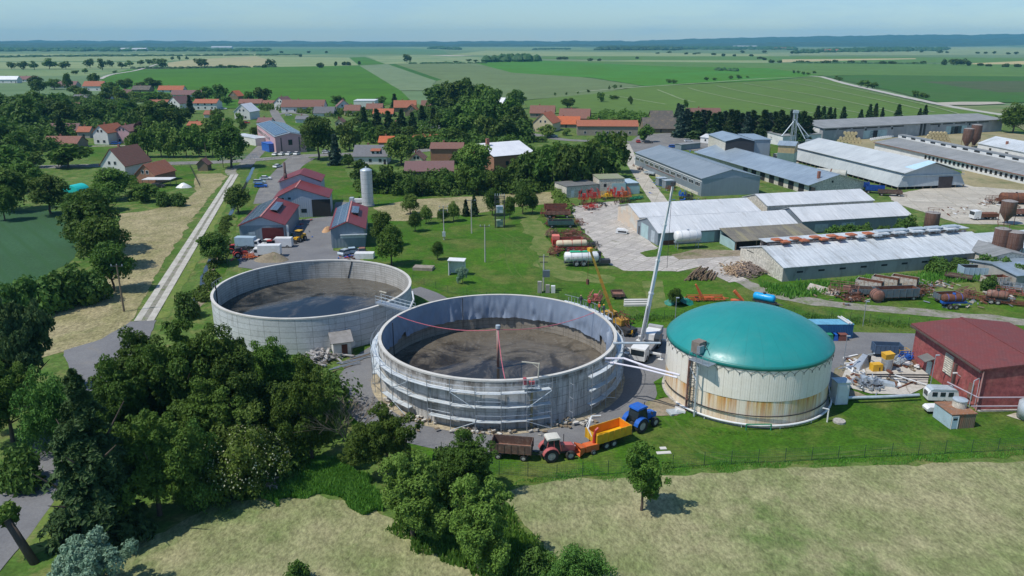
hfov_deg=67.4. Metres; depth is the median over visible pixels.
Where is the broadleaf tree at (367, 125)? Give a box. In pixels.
[358,122,374,135]
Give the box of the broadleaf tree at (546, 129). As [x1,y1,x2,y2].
[536,124,556,137]
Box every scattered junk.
[230,219,354,260]
[382,388,597,435]
[542,200,615,249]
[636,150,705,200]
[813,279,1021,308]
[838,354,921,386]
[864,191,1023,217]
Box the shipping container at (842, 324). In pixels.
[809,316,853,338]
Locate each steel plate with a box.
[666,408,681,415]
[675,406,685,412]
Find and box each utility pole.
[111,264,124,311]
[439,206,447,239]
[467,199,474,233]
[480,225,489,261]
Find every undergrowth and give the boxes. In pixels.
[0,92,188,151]
[73,91,194,102]
[105,352,364,501]
[126,175,188,201]
[191,214,234,302]
[258,102,397,118]
[353,104,535,150]
[353,165,602,195]
[551,186,575,213]
[587,108,649,122]
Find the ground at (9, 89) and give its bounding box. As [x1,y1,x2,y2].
[0,47,1023,105]
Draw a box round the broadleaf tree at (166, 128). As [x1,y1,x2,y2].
[160,120,170,135]
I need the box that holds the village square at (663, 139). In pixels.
[629,133,707,151]
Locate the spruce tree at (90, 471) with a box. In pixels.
[32,368,158,568]
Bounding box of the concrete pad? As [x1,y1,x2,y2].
[842,356,928,393]
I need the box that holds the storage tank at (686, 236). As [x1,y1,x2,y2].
[674,229,701,248]
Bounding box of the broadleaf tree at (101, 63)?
[97,58,106,69]
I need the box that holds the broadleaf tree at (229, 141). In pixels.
[205,124,249,167]
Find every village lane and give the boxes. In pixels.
[240,109,285,167]
[534,133,630,142]
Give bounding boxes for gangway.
[375,291,415,310]
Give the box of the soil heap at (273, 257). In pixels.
[254,252,288,262]
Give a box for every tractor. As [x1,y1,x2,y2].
[229,244,241,253]
[233,247,247,258]
[538,432,575,462]
[622,402,658,432]
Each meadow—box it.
[42,173,227,356]
[107,494,478,575]
[374,192,553,220]
[503,461,1023,575]
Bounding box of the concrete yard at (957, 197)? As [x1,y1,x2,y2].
[889,184,1023,223]
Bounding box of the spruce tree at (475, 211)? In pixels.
[469,192,479,216]
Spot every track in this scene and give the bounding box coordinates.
[140,174,234,320]
[736,280,1023,324]
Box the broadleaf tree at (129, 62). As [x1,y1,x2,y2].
[124,60,132,64]
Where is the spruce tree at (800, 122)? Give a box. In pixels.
[788,112,806,144]
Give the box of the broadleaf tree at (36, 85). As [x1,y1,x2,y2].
[27,79,47,93]
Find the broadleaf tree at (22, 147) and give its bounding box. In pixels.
[14,145,31,157]
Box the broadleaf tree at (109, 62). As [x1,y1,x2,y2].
[106,60,114,66]
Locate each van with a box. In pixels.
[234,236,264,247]
[249,243,281,255]
[272,237,293,247]
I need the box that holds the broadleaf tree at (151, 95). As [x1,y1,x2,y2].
[140,92,163,100]
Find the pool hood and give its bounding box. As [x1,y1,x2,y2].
[63,183,88,192]
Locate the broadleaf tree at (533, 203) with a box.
[528,191,538,213]
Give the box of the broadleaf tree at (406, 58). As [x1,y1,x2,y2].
[403,54,411,61]
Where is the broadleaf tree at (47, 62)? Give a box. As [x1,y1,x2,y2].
[42,58,57,68]
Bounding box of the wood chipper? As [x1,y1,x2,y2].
[573,415,600,456]
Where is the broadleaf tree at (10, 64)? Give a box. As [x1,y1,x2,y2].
[6,62,16,68]
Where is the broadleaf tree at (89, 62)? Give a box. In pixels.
[82,58,93,65]
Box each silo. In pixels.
[360,166,374,206]
[923,207,940,226]
[961,128,974,146]
[968,124,982,145]
[992,223,1011,247]
[997,199,1017,224]
[1006,230,1023,252]
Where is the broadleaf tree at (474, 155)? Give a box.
[455,142,491,170]
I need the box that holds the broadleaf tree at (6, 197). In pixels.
[0,185,17,220]
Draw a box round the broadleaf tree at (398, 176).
[392,173,405,186]
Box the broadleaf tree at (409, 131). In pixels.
[401,125,415,136]
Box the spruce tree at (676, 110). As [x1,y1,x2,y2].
[674,103,679,116]
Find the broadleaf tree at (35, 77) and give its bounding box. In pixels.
[26,75,43,81]
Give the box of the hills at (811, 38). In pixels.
[0,34,1023,44]
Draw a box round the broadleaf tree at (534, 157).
[522,150,550,181]
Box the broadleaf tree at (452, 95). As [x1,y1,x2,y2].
[439,80,464,108]
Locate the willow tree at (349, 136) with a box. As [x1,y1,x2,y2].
[335,118,362,150]
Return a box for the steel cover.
[861,375,894,387]
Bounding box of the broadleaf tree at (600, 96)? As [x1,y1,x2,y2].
[597,92,604,101]
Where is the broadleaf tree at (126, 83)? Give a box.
[115,78,132,88]
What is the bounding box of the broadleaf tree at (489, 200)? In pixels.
[482,187,499,215]
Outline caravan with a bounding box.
[923,384,958,400]
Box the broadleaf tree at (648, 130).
[637,124,654,140]
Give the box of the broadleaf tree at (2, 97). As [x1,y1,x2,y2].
[0,95,7,106]
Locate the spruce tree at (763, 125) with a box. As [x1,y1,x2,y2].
[753,109,773,137]
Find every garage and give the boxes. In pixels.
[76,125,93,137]
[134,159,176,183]
[555,180,598,197]
[592,173,625,195]
[625,178,639,193]
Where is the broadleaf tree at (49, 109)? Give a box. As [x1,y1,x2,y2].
[36,99,56,114]
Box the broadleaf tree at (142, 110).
[126,103,165,122]
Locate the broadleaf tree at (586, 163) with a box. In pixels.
[574,142,600,179]
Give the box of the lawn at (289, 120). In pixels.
[283,115,306,126]
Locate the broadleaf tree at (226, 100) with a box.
[221,96,231,104]
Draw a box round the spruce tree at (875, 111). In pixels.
[872,103,878,116]
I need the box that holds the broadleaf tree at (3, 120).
[0,116,31,133]
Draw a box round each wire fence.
[172,164,199,187]
[412,274,600,308]
[441,438,1023,477]
[624,308,930,324]
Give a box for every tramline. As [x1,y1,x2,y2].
[690,88,811,112]
[719,86,859,112]
[745,83,903,114]
[782,81,932,111]
[803,79,959,113]
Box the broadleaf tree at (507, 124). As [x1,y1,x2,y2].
[488,114,516,138]
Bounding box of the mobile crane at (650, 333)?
[624,181,675,361]
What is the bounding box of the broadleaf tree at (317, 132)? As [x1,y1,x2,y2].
[298,115,340,159]
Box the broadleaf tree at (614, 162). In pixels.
[594,130,623,173]
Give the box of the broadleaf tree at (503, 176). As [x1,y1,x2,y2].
[495,168,512,186]
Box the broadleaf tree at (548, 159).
[532,143,567,181]
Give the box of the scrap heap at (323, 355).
[299,347,354,365]
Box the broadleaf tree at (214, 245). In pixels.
[195,232,231,260]
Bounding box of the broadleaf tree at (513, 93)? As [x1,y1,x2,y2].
[506,90,519,102]
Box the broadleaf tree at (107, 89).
[100,84,113,93]
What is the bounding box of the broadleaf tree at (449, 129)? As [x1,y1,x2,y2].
[439,126,454,139]
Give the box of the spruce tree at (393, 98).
[390,93,396,107]
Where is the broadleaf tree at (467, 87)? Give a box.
[459,76,474,97]
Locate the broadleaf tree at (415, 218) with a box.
[407,210,422,231]
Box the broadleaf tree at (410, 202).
[400,193,419,213]
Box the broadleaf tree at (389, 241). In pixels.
[374,224,403,265]
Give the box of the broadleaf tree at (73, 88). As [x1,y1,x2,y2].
[66,85,80,93]
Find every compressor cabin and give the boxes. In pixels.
[655,177,666,185]
[662,179,674,187]
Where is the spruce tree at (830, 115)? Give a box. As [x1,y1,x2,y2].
[826,107,834,118]
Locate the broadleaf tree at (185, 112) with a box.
[178,108,192,121]
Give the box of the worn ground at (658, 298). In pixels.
[642,280,665,308]
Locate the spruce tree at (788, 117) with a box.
[784,115,791,129]
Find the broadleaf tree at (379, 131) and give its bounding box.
[375,124,389,136]
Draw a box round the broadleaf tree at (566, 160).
[549,144,581,180]
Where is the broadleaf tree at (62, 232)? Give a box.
[59,225,73,239]
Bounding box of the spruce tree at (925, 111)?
[922,105,928,114]
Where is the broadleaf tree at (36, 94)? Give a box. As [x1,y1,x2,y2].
[16,90,49,114]
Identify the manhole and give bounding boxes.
[823,407,845,424]
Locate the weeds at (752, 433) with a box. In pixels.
[664,412,827,436]
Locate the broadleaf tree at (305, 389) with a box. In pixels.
[269,352,339,460]
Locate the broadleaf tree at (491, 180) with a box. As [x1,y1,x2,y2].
[483,171,499,188]
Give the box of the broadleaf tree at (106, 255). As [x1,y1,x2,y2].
[88,240,137,290]
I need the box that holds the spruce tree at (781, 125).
[771,109,788,137]
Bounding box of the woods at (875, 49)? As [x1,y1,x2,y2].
[793,46,950,53]
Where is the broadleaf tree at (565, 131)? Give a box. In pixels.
[562,128,570,135]
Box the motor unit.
[893,354,906,364]
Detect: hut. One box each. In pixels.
[196,157,212,170]
[675,142,700,149]
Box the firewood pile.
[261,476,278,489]
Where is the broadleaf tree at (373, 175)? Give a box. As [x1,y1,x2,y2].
[368,167,382,186]
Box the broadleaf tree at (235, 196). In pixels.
[223,184,250,212]
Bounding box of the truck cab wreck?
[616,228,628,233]
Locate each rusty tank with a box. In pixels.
[869,288,884,302]
[998,192,1023,203]
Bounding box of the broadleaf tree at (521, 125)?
[509,117,529,138]
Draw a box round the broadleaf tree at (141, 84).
[133,82,147,85]
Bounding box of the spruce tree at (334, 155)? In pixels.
[327,133,342,165]
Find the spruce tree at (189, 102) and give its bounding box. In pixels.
[186,95,196,113]
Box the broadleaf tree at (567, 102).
[560,98,574,106]
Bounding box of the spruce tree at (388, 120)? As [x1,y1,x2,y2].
[383,110,392,129]
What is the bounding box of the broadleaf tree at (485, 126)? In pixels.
[473,114,497,136]
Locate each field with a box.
[0,54,319,60]
[0,62,166,68]
[0,70,124,75]
[0,211,77,287]
[102,65,408,107]
[168,56,271,67]
[256,49,447,54]
[257,56,357,66]
[350,57,383,64]
[359,64,434,89]
[367,55,481,63]
[389,64,440,80]
[397,47,592,50]
[397,63,638,99]
[452,51,767,55]
[477,61,821,85]
[524,77,995,118]
[541,56,1023,62]
[563,61,1023,75]
[618,60,767,62]
[768,51,1023,55]
[782,58,915,61]
[824,75,1023,101]
[922,81,1023,91]
[940,106,1023,129]
[947,47,1023,52]
[973,61,1023,63]
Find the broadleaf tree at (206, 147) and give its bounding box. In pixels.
[204,131,212,155]
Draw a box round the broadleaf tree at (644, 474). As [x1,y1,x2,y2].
[625,440,674,510]
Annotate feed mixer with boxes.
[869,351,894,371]
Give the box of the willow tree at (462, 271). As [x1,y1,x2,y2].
[455,266,468,282]
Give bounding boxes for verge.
[19,500,61,553]
[155,177,240,319]
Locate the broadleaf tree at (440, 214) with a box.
[437,208,449,222]
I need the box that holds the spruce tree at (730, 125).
[722,109,739,133]
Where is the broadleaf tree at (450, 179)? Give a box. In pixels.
[443,173,456,188]
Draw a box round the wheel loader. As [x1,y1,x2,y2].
[293,229,306,243]
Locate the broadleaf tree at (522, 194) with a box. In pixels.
[514,182,531,213]
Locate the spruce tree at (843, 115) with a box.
[839,106,847,118]
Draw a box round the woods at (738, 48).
[679,46,797,49]
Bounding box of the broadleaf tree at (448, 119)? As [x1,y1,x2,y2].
[440,112,460,127]
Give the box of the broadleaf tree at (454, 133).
[446,128,469,139]
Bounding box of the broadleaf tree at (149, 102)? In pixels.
[141,100,157,107]
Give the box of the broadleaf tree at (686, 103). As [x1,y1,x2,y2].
[684,99,688,107]
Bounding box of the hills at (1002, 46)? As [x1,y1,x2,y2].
[973,45,1023,46]
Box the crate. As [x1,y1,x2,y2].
[354,251,374,258]
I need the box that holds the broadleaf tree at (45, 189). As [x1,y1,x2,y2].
[23,173,70,213]
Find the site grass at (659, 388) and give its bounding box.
[654,377,668,397]
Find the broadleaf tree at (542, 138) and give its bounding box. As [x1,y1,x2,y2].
[539,136,547,140]
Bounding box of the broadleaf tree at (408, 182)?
[400,174,416,194]
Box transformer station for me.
[494,194,504,227]
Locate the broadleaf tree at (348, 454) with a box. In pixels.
[337,447,359,466]
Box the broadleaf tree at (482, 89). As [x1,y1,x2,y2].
[470,83,490,99]
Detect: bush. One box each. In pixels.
[0,281,32,307]
[0,442,46,497]
[8,364,66,456]
[12,274,68,315]
[44,261,101,310]
[76,268,113,304]
[153,417,226,514]
[155,191,171,206]
[169,192,186,206]
[171,400,293,512]
[174,291,200,320]
[282,559,310,575]
[426,444,457,481]
[431,476,461,513]
[512,544,551,575]
[537,542,618,575]
[824,224,841,233]
[839,223,860,232]
[856,222,872,230]
[874,225,889,229]
[893,218,906,227]
[904,214,919,227]
[924,256,950,273]
[948,256,969,270]
[971,253,1000,263]
[980,274,1000,290]
[1000,256,1011,261]
[1014,263,1023,269]
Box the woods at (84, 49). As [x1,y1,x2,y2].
[0,47,206,51]
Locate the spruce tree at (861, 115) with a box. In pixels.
[857,109,864,117]
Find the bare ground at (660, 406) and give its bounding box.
[645,398,687,415]
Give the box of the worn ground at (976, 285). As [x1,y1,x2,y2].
[927,281,983,298]
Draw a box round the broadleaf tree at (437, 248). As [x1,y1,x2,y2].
[430,241,443,259]
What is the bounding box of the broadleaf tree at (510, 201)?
[502,196,516,214]
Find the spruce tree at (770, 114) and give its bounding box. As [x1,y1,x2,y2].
[768,112,773,130]
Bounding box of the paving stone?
[656,451,671,453]
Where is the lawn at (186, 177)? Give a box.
[158,171,193,187]
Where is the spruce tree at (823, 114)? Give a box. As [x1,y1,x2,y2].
[821,106,828,119]
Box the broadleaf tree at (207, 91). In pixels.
[199,86,214,98]
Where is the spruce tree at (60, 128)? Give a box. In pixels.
[52,115,70,135]
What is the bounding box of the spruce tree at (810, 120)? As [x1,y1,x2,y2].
[807,115,816,132]
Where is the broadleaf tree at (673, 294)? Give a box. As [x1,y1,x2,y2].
[667,288,683,305]
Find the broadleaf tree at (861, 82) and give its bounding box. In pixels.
[857,80,865,85]
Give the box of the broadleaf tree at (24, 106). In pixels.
[0,94,45,124]
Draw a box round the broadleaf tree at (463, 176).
[454,164,471,192]
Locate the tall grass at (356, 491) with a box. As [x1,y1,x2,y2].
[259,454,385,514]
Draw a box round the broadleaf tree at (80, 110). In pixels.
[74,104,100,122]
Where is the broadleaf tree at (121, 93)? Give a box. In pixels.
[112,86,130,98]
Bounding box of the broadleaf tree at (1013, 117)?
[997,102,1023,132]
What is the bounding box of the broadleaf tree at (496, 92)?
[480,87,502,103]
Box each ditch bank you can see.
[189,167,259,305]
[198,245,226,306]
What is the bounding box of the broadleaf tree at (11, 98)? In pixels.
[7,94,19,100]
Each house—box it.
[0,75,21,82]
[19,75,37,81]
[45,134,88,146]
[51,121,82,130]
[52,81,80,87]
[74,93,89,97]
[82,80,104,90]
[91,122,120,144]
[99,144,151,175]
[115,123,136,142]
[157,85,186,91]
[168,95,191,107]
[170,89,201,96]
[186,120,209,125]
[193,98,222,109]
[203,109,210,117]
[228,90,243,99]
[233,102,259,119]
[256,116,274,122]
[262,99,274,103]
[273,95,291,109]
[280,98,327,112]
[295,114,308,122]
[313,105,336,115]
[328,329,353,356]
[334,117,345,126]
[335,99,349,108]
[343,103,361,114]
[352,143,390,163]
[366,102,384,110]
[372,107,394,116]
[378,134,394,144]
[393,99,416,111]
[405,104,418,115]
[409,150,426,160]
[429,140,464,160]
[466,138,532,169]
[529,104,555,117]
[532,111,561,131]
[557,115,579,127]
[576,118,638,135]
[684,106,720,114]
[910,317,1023,411]
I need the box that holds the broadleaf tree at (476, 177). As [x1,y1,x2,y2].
[466,167,487,194]
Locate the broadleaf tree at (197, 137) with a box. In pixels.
[185,128,207,156]
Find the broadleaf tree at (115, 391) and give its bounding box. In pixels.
[87,353,156,437]
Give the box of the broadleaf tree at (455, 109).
[445,95,470,118]
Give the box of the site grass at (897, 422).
[339,192,1023,488]
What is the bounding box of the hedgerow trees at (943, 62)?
[262,50,1021,67]
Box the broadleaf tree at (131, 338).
[86,325,172,424]
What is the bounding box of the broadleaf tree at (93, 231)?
[71,216,131,259]
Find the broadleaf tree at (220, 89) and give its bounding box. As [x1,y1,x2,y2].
[211,84,229,99]
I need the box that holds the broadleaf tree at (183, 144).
[174,131,194,156]
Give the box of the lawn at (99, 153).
[87,143,124,160]
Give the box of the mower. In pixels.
[686,284,727,301]
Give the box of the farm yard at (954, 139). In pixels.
[840,132,1023,150]
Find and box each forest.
[0,42,1023,46]
[0,44,172,47]
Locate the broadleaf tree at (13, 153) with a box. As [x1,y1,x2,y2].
[0,143,28,168]
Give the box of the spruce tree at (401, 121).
[393,108,408,127]
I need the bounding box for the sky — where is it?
[0,0,1023,41]
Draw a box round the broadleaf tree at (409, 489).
[376,449,450,540]
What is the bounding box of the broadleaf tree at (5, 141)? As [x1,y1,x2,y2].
[0,139,17,151]
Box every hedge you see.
[0,53,301,57]
[130,65,276,68]
[409,62,486,63]
[714,67,738,70]
[791,61,934,63]
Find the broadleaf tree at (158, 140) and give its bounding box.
[146,130,168,156]
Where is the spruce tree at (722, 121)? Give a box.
[717,111,725,130]
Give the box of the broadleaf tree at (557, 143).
[551,141,573,148]
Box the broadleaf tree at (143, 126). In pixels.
[134,123,150,135]
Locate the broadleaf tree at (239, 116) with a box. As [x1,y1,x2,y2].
[235,113,243,122]
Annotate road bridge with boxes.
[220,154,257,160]
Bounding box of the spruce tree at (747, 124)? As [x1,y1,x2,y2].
[741,111,753,133]
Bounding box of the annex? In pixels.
[241,133,265,145]
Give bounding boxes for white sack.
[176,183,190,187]
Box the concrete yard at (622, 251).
[572,201,742,271]
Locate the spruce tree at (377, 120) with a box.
[370,108,383,128]
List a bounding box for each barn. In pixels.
[132,85,153,91]
[238,98,262,105]
[404,161,454,177]
[421,100,433,105]
[559,107,590,119]
[617,198,760,230]
[636,210,796,245]
[639,117,675,132]
[648,110,673,116]
[739,224,986,281]
[743,189,874,210]
[781,202,910,232]
[873,134,1023,183]
[969,258,1023,285]
[972,240,1023,258]
[975,230,1023,252]
[977,136,1023,156]
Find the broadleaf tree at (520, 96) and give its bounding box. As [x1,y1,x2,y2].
[516,90,524,104]
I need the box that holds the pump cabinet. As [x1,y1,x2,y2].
[829,377,851,404]
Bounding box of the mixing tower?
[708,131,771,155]
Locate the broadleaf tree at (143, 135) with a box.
[135,128,154,155]
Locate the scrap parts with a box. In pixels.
[856,374,884,394]
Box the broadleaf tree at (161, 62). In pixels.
[152,58,167,66]
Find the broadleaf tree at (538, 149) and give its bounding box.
[536,144,550,154]
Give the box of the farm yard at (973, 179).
[961,170,1023,189]
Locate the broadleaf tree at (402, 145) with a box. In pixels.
[382,134,417,164]
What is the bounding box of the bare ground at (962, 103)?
[935,102,1005,104]
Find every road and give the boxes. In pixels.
[0,375,92,569]
[39,149,429,167]
[63,320,155,375]
[100,64,157,78]
[253,155,309,203]
[298,158,314,169]
[339,344,656,453]
[411,287,445,301]
[575,76,821,91]
[822,77,1001,114]
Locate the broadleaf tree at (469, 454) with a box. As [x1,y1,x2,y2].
[437,427,498,498]
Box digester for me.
[662,301,834,430]
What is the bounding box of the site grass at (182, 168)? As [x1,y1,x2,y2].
[132,166,194,190]
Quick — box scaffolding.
[370,294,624,432]
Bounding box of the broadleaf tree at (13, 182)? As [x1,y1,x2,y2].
[0,166,28,209]
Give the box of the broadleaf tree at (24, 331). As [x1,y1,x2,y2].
[0,297,55,410]
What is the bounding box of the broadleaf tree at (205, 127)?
[198,118,212,135]
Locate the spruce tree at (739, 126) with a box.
[734,109,743,133]
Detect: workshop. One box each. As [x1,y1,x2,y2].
[237,197,298,239]
[273,162,332,216]
[329,201,367,247]
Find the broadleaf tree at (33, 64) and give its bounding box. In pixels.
[28,61,38,69]
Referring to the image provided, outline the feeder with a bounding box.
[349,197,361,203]
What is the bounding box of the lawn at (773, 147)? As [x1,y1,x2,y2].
[770,144,777,150]
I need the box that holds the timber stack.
[412,265,434,270]
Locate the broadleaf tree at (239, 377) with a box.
[182,322,284,420]
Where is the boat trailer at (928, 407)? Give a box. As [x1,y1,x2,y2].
[922,403,934,411]
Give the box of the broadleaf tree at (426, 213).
[420,205,432,223]
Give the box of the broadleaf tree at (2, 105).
[0,99,10,121]
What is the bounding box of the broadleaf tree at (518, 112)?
[510,106,528,123]
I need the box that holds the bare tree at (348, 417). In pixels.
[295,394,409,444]
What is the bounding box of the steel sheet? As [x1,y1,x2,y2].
[807,283,839,295]
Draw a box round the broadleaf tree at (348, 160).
[340,153,353,167]
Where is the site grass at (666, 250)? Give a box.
[641,245,683,256]
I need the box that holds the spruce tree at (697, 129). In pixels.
[685,110,705,139]
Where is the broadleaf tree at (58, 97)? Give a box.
[44,92,74,106]
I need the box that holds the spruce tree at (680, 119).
[670,104,685,137]
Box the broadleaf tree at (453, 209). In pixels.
[447,201,460,220]
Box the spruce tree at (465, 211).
[461,199,469,216]
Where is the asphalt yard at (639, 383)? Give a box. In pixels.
[616,328,914,398]
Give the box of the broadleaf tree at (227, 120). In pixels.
[220,117,234,126]
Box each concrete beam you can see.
[624,299,647,300]
[624,301,646,302]
[624,303,646,306]
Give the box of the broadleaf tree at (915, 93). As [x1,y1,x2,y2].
[911,90,919,96]
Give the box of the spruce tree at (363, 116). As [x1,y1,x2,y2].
[358,106,368,127]
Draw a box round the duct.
[613,342,660,343]
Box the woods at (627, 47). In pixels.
[593,45,683,49]
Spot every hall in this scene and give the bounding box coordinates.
[256,121,306,152]
[353,99,377,106]
[634,145,760,195]
[695,145,867,191]
[765,131,821,144]
[797,138,964,189]
[812,113,1002,140]
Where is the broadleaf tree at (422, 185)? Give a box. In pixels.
[415,178,430,195]
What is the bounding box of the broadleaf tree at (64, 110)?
[49,101,79,121]
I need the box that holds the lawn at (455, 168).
[454,165,458,174]
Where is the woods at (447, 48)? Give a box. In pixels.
[427,46,461,49]
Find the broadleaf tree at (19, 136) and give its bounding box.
[1,129,32,148]
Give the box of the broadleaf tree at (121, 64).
[117,62,126,67]
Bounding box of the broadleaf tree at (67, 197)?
[58,191,87,213]
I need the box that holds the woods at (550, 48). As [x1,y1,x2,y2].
[532,48,570,49]
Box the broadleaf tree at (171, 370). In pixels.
[130,317,230,419]
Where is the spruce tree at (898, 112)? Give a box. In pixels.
[894,104,902,115]
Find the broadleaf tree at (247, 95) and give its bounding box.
[242,91,253,98]
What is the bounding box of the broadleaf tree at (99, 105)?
[84,99,113,119]
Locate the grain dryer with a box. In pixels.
[777,140,798,162]
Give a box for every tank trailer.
[556,239,592,251]
[564,250,610,266]
[752,292,782,305]
[940,293,971,309]
[986,289,1016,304]
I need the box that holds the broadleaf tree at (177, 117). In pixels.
[163,107,184,126]
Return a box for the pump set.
[898,351,913,359]
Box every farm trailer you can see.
[490,434,539,461]
[544,203,566,208]
[546,209,575,217]
[548,219,573,227]
[551,237,588,244]
[585,417,632,449]
[610,289,624,297]
[643,171,655,174]
[848,285,872,296]
[855,277,883,286]
[865,184,884,192]
[871,274,899,285]
[873,285,922,301]
[878,189,903,196]
[891,273,925,288]
[933,291,961,300]
[944,271,980,282]
[957,264,988,274]
[980,274,1011,283]
[1016,209,1023,215]
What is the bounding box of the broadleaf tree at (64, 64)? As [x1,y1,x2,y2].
[57,61,70,68]
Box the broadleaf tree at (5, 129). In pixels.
[0,121,18,139]
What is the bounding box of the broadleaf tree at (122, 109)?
[115,100,137,119]
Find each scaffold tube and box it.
[329,362,359,369]
[333,361,359,367]
[337,356,369,363]
[341,353,369,361]
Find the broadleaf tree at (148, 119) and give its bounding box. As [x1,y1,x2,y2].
[142,115,160,126]
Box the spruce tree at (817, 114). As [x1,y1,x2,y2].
[812,105,821,119]
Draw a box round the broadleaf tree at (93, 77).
[86,73,99,80]
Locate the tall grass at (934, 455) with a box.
[508,447,1023,487]
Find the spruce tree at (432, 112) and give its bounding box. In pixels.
[428,106,435,126]
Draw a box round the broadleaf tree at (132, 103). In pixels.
[117,99,138,107]
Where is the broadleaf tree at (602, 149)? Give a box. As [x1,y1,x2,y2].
[587,138,609,173]
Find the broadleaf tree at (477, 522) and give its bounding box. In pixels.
[449,473,513,575]
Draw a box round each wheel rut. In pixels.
[454,223,541,267]
[563,284,639,312]
[581,272,690,288]
[661,417,895,461]
[671,416,896,457]
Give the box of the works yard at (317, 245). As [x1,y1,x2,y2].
[238,202,359,268]
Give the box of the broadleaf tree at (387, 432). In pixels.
[344,401,424,477]
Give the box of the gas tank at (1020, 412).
[1016,398,1023,419]
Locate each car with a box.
[151,183,165,187]
[253,179,265,183]
[254,183,267,187]
[259,175,271,179]
[273,164,282,167]
[337,248,352,255]
[348,247,357,254]
[358,247,365,250]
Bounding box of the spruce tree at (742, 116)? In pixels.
[740,113,745,132]
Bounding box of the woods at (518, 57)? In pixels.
[481,53,541,61]
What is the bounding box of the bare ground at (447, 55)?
[428,55,467,55]
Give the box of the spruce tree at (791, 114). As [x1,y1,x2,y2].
[790,109,795,125]
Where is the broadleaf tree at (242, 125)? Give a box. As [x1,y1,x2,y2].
[238,121,247,129]
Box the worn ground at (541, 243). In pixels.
[515,216,614,283]
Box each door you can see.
[262,227,283,239]
[342,344,347,355]
[612,183,625,193]
[628,185,639,193]
[641,222,648,239]
[651,230,654,242]
[701,231,714,241]
[814,224,827,231]
[841,222,854,226]
[863,130,872,138]
[877,129,887,136]
[926,361,932,373]
[937,176,952,187]
[946,126,954,133]
[950,416,959,428]
[957,125,966,133]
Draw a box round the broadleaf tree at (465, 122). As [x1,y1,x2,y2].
[455,113,477,132]
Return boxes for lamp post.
[842,335,850,370]
[930,355,939,383]
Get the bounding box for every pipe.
[604,357,679,375]
[605,361,676,377]
[867,374,929,375]
[877,376,929,377]
[894,374,925,384]
[897,379,916,388]
[969,378,979,406]
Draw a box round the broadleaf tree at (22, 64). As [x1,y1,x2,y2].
[15,61,28,69]
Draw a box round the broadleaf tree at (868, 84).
[863,80,873,87]
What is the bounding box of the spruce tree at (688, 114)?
[678,108,691,137]
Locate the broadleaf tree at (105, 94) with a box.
[95,91,111,98]
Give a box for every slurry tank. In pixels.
[210,259,411,354]
[378,294,616,428]
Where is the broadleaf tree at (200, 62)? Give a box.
[193,58,208,65]
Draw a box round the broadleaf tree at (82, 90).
[76,87,91,95]
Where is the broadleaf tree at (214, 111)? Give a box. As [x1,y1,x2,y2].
[209,108,224,117]
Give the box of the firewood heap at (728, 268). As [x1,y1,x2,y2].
[719,260,748,276]
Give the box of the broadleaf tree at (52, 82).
[45,79,61,89]
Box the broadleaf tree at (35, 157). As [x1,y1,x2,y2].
[20,151,45,164]
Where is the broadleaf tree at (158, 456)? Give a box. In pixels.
[106,408,204,516]
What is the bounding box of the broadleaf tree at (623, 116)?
[617,114,631,119]
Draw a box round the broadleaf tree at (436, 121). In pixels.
[430,112,447,132]
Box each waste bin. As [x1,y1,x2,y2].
[832,333,839,340]
[838,333,847,340]
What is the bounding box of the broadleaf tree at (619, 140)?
[607,130,631,170]
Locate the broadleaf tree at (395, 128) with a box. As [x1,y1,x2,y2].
[389,121,402,134]
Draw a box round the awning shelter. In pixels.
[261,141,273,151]
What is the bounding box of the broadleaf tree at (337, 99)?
[330,95,345,103]
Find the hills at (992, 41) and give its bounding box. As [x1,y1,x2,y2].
[778,38,1023,43]
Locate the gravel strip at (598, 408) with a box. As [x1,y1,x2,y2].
[371,365,624,434]
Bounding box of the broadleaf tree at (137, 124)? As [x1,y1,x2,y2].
[133,121,141,132]
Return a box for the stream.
[194,167,254,302]
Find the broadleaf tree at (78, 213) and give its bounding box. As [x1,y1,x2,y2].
[55,187,120,242]
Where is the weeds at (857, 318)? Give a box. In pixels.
[625,311,915,328]
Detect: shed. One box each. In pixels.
[211,46,232,47]
[700,134,708,142]
[933,401,977,428]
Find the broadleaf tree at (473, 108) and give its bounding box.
[460,99,486,118]
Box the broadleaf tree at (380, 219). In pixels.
[369,210,394,238]
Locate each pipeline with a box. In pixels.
[833,393,919,398]
[947,382,1023,397]
[971,405,1017,406]
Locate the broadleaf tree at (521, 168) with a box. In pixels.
[514,153,533,178]
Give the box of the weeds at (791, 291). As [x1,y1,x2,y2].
[758,269,985,298]
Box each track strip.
[147,174,237,320]
[225,164,248,175]
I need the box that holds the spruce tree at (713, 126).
[705,112,720,133]
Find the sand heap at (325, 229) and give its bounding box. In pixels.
[322,226,330,232]
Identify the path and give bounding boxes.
[89,145,124,146]
[274,113,307,114]
[702,265,747,281]
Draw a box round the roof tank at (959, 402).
[952,396,968,408]
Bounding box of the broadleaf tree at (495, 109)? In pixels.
[479,94,509,124]
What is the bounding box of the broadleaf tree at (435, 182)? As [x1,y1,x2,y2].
[426,177,442,192]
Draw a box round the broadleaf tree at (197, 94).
[191,90,207,98]
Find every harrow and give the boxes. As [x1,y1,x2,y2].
[241,245,251,250]
[242,253,258,259]
[540,208,554,216]
[545,227,557,237]
[547,244,563,255]
[551,230,582,236]
[561,228,581,234]
[569,218,585,225]
[572,234,590,241]
[578,189,588,204]
[582,202,598,210]
[587,241,600,246]
[587,289,603,302]
[589,188,600,203]
[601,191,612,199]
[607,186,615,197]
[613,187,624,202]
[619,187,631,202]
[678,190,686,198]
[684,191,693,199]
[828,280,863,295]
[840,293,866,302]
[918,285,933,297]
[955,286,976,296]
[966,291,994,301]
[984,195,1008,204]
[995,285,1023,296]
[995,299,1023,306]
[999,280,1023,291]
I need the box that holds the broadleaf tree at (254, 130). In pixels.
[249,126,257,134]

